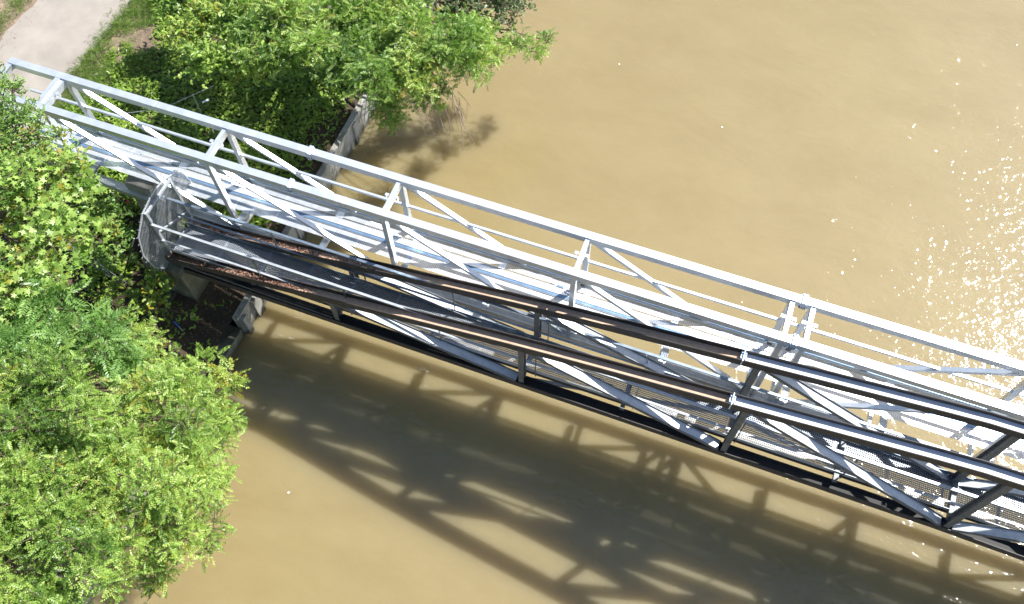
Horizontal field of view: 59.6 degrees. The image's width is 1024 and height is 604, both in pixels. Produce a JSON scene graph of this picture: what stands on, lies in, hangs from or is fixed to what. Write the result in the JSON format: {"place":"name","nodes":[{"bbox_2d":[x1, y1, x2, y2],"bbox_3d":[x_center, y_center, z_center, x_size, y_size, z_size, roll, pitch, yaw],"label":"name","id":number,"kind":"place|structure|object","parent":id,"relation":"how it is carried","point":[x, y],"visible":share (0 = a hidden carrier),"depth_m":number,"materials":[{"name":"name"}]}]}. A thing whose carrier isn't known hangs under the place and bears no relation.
{"place":"outdoors","nodes":[
{"label":"outdoors","id":0,"kind":"place"},
{"bbox_2d":[0,0,129,140],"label":"path","id":1,"kind":"structure","parent":0,"point":[52,34],"depth_m":21.57,"materials":[{"name":"concrete"}]},
{"bbox_2d":[0,0,413,599],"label":"bank ground","id":2,"kind":"structure","parent":0,"point":[212,314],"depth_m":19.36,"materials":[{"name":"soil"}]},
{"bbox_2d":[0,61,81,177],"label":"leaved tree","id":3,"kind":"object","parent":2,"relation":"on","point":[9,142],"visible":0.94,"depth_m":15.54,"materials":[{"name":"green plant"}]},
{"bbox_2d":[0,133,117,325],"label":"maple tree","id":4,"kind":"object","parent":2,"relation":"on","point":[49,228],"visible":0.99,"depth_m":14.87,"materials":[{"name":"green plant"}]},
{"bbox_2d":[0,259,163,420],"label":"ailanthus tree","id":5,"kind":"object","parent":2,"relation":"on","point":[47,326],"visible":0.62,"depth_m":14.12,"materials":[{"name":"green plant"}]},
{"bbox_2d":[67,235,129,287],"bbox_3d":[-8.420,-1.020,18.563,2.009,0.983,0.691,29,66,15],"label":"wire fence","id":6,"kind":"object","parent":2,"relation":"on","point":[102,266],"visible":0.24,"depth_m":18.34,"materials":[{"name":"grey metal"}]},
{"bbox_2d":[0,0,201,135],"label":"verge grass","id":7,"kind":"structure","parent":2,"relation":"on","point":[110,31],"depth_m":21.28,"materials":[{"name":"green plant"}]},
{"bbox_2d":[65,177,138,271],"bbox_3d":[-8.100,-1.472,18.483,1.167,1.683,2.345,7,62,4],"label":"elder bush","id":8,"kind":"object","parent":2,"relation":"on","point":[98,208],"visible":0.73,"depth_m":17.98,"materials":[{"name":"green plant"}]},
{"bbox_2d":[0,301,251,603],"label":"robinia tree","id":9,"kind":"object","parent":2,"relation":"on","point":[27,435],"visible":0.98,"depth_m":12.43,"materials":[{"name":"green plant"}]},
{"bbox_2d":[1,164,251,473],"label":"fallen leaves","id":10,"kind":"object","parent":2,"relation":"on","point":[156,303],"visible":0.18,"depth_m":18.74,"materials":[{"name":"brown plant"}]},
{"bbox_2d":[118,238,134,293],"bbox_3d":[-7.848,-0.717,18.175,0.940,1.467,0.032,-25,64,-12],"label":"black pole","id":11,"kind":"object","parent":2,"relation":"on","point":[127,261],"visible":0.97,"depth_m":18.03,"materials":[{"name":"plastic"}]},
{"bbox_2d":[0,145,254,479],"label":"bank weeds","id":12,"kind":"object","parent":2,"relation":"on","point":[96,275],"visible":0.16,"depth_m":18.80,"materials":[{"name":"green plant"}]},
{"bbox_2d":[99,266,198,325],"bbox_3d":[-7.258,-0.021,18.142,1.909,1.266,1.189,18,63,10],"label":"young shrub","id":13,"kind":"object","parent":2,"relation":"on","point":[151,283],"visible":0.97,"depth_m":17.86,"materials":[{"name":"green plant"}]},
{"bbox_2d":[124,154,190,226],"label":"bearing block","id":14,"kind":"structure","parent":2,"relation":"on","point":[144,186],"depth_m":18.33,"materials":[{"name":"concrete"}]},
{"bbox_2d":[103,85,213,116],"bbox_3d":[-7.979,-4.269,20.436,2.611,0.860,0.417,-12,62,-6],"label":"chain fence","id":15,"kind":"object","parent":2,"relation":"on","point":[206,100],"visible":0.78,"depth_m":20.17,"materials":[{"name":"metal"}]},
{"bbox_2d":[142,225,212,302],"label":"bridge pier","id":16,"kind":"structure","parent":2,"relation":"on","point":[190,286],"depth_m":18.35,"materials":[{"name":"concrete"}]},
{"bbox_2d":[136,170,1023,560],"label":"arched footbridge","id":17,"kind":"object","parent":16,"relation":"on","point":[830,444],"visible":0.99,"depth_m":15.55,"materials":[{"name":"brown metal"}]},
{"bbox_2d":[170,252,316,291],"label":"leaf litter","id":18,"kind":"object","parent":17,"relation":"on","point":[247,275],"visible":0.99,"depth_m":17.26,"materials":[{"name":"brown plant"}]},
{"bbox_2d":[200,223,395,273],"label":"leaf litter","id":19,"kind":"object","parent":17,"relation":"on","point":[258,238],"visible":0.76,"depth_m":17.37,"materials":[{"name":"brown plant"}]},
{"bbox_2d":[187,342,250,413],"bbox_3d":[-5.791,1.431,17.497,2.219,2.220,1.042,36,68,18],"label":"robinia sapling","id":20,"kind":"object","parent":2,"relation":"on","point":[228,385],"visible":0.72,"depth_m":16.78,"materials":[{"name":"green plant"}]},
{"bbox_2d":[152,0,288,98],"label":"locust bush","id":21,"kind":"object","parent":2,"relation":"on","point":[212,20],"visible":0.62,"depth_m":18.42,"materials":[{"name":"green plant"}]},
{"bbox_2d":[51,0,407,230],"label":"ground cover","id":22,"kind":"object","parent":2,"relation":"on","point":[289,99],"visible":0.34,"depth_m":20.96,"materials":[{"name":"green plant"}]},
{"bbox_2d":[223,0,558,135],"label":"robinia tree","id":23,"kind":"object","parent":2,"relation":"on","point":[377,63],"visible":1,"depth_m":17.91,"materials":[{"name":"green plant"}]},
{"bbox_2d":[413,81,476,148],"bbox_3d":[-1.557,-4.243,20.314,1.543,1.259,1.355,3,62,2],"label":"dead branch","id":24,"kind":"object","parent":23,"relation":"hanging from","point":[452,101],"visible":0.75,"depth_m":20.04,"materials":[{"name":"brown wood"}]},
{"bbox_2d":[396,0,537,35],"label":"willow shrub","id":25,"kind":"object","parent":2,"relation":"on","point":[500,6],"visible":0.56,"depth_m":19.83,"materials":[{"name":"green plant"}]},
{"bbox_2d":[0,57,1023,462],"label":"bridge","id":26,"kind":"structure","parent":2,"relation":"on","point":[242,183],"depth_m":16.07,"materials":[{"name":"metal"}]},
{"bbox_2d":[92,0,1023,603],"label":"water","id":27,"kind":"structure","parent":0,"point":[864,156],"depth_m":19.53,"materials":[{"name":"brown liquid"}]},
{"bbox_2d":[68,325,244,603],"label":"wall footing","id":28,"kind":"object","parent":27,"relation":"in","point":[233,336],"depth_m":18.84,"materials":[{"name":"concrete"}]},
{"bbox_2d":[232,0,436,333],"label":"river wall","id":29,"kind":"structure","parent":27,"relation":"in","point":[249,310],"depth_m":20.82,"materials":[{"name":"concrete"}]}
]}

